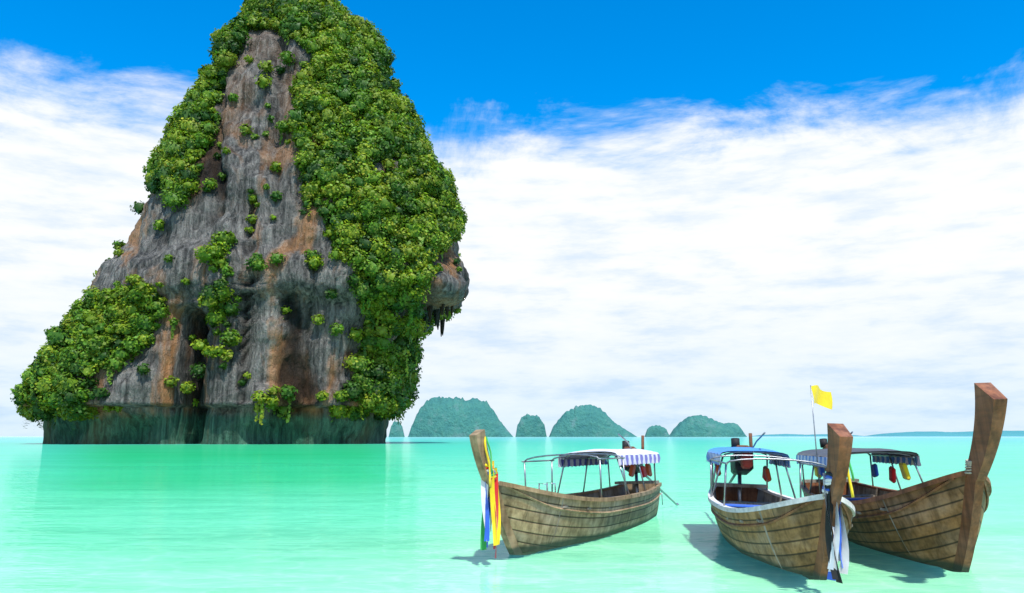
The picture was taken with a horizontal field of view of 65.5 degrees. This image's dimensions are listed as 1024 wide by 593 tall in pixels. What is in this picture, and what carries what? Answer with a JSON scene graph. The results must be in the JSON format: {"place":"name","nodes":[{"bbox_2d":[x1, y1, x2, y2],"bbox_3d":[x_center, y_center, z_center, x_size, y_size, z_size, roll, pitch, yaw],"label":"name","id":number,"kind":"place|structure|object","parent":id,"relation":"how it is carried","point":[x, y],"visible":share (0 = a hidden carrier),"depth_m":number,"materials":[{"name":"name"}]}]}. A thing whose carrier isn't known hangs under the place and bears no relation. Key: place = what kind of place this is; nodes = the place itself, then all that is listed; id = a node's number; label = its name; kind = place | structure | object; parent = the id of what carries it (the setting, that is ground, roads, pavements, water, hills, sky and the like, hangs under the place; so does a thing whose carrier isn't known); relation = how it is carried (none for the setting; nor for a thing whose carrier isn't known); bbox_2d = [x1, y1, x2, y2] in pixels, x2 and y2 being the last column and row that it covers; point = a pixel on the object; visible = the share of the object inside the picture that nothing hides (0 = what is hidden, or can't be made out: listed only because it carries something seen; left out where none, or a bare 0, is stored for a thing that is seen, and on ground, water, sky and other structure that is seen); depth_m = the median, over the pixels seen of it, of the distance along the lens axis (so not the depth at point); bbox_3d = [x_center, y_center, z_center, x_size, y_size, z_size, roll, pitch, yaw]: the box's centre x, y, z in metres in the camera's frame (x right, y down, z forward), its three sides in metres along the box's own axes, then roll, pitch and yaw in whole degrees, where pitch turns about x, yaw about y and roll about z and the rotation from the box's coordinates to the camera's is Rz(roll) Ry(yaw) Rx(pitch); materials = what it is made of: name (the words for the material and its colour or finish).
{"place":"outdoors","nodes":[
{"label":"outdoors","id":0,"kind":"place"},
{"bbox_2d":[0,436,1023,592],"bbox_3d":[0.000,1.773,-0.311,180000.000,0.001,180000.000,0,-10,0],"label":"sea","id":1,"kind":"structure","parent":0,"point":[397,515],"depth_m":16.91,"materials":[{"name":"teal liquid"}]},
{"bbox_2d":[389,421,404,436],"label":"island","id":2,"kind":"structure","parent":1,"relation":"on","point":[396,429],"depth_m":2462.05,"materials":[{"name":"teal plant"}]},
{"bbox_2d":[408,396,512,436],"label":"island","id":3,"kind":"structure","parent":1,"relation":"on","point":[439,416],"depth_m":2549.65,"materials":[{"name":"teal plant"}]},
{"bbox_2d":[515,414,546,436],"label":"island","id":4,"kind":"structure","parent":1,"relation":"on","point":[528,425],"depth_m":2855.19,"materials":[{"name":"teal plant"}]},
{"bbox_2d":[469,429,678,557],"bbox_3d":[1.917,4.013,16.497,1.780,2.313,11.465,-8,-13,25],"label":"longtail boat","id":5,"kind":"object","parent":1,"relation":"on","point":[520,519],"visible":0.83,"depth_m":13.22,"materials":[{"name":"brown wood"}]},
{"bbox_2d":[549,404,636,436],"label":"island","id":6,"kind":"structure","parent":1,"relation":"on","point":[589,420],"depth_m":2745.58,"materials":[{"name":"teal plant"}]},
{"bbox_2d":[645,425,668,436],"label":"island","id":7,"kind":"structure","parent":1,"relation":"on","point":[656,431],"depth_m":3148.56,"materials":[{"name":"teal plant"}]},
{"bbox_2d":[668,415,746,436],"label":"island","id":8,"kind":"structure","parent":1,"relation":"on","point":[697,426],"depth_m":2943.61,"materials":[{"name":"teal plant"}]},
{"bbox_2d":[706,423,854,583],"bbox_3d":[4.433,3.571,14.443,1.800,2.437,10.846,1,-9,6],"label":"longtail boat","id":9,"kind":"object","parent":1,"relation":"on","point":[806,535],"visible":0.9,"depth_m":10.70,"materials":[{"name":"brown wood"}]},
{"bbox_2d":[796,382,1007,571],"bbox_3d":[6.795,3.361,15.482,2.000,3.253,12.942,-3,-11,9],"label":"longtail boat","id":10,"kind":"object","parent":1,"relation":"on","point":[937,522],"visible":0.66,"depth_m":11.10,"materials":[{"name":"brown wood"}]},
{"bbox_2d":[859,431,1023,436],"bbox_3d":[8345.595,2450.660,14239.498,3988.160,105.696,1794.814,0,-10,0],"label":"headland","id":11,"kind":"structure","parent":1,"relation":"on","point":[957,434],"depth_m":13600.17,"materials":[{"name":"teal"}]},
{"bbox_2d":[0,0,1023,435],"label":"sky","id":12,"kind":"structure","parent":0,"point":[722,211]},
{"bbox_2d":[748,434,858,436],"bbox_3d":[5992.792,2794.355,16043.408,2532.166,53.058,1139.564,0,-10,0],"label":"island","id":13,"kind":"structure","parent":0,"point":[794,435],"depth_m":15603.13,"materials":[{"name":"teal"}]},
{"label":"sea bed","id":14,"kind":"structure","parent":0,"visible":0},
{"bbox_2d":[20,17,469,443],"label":"rock cliff","id":15,"kind":"structure","parent":14,"relation":"on","point":[300,351],"depth_m":188.99,"materials":[{"name":"stone"}]},
{"bbox_2d":[10,0,467,437],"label":"foliage","id":16,"kind":"object","parent":15,"relation":"on","point":[325,33],"visible":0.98,"depth_m":195.64,"materials":[{"name":"green plant"}]}
]}

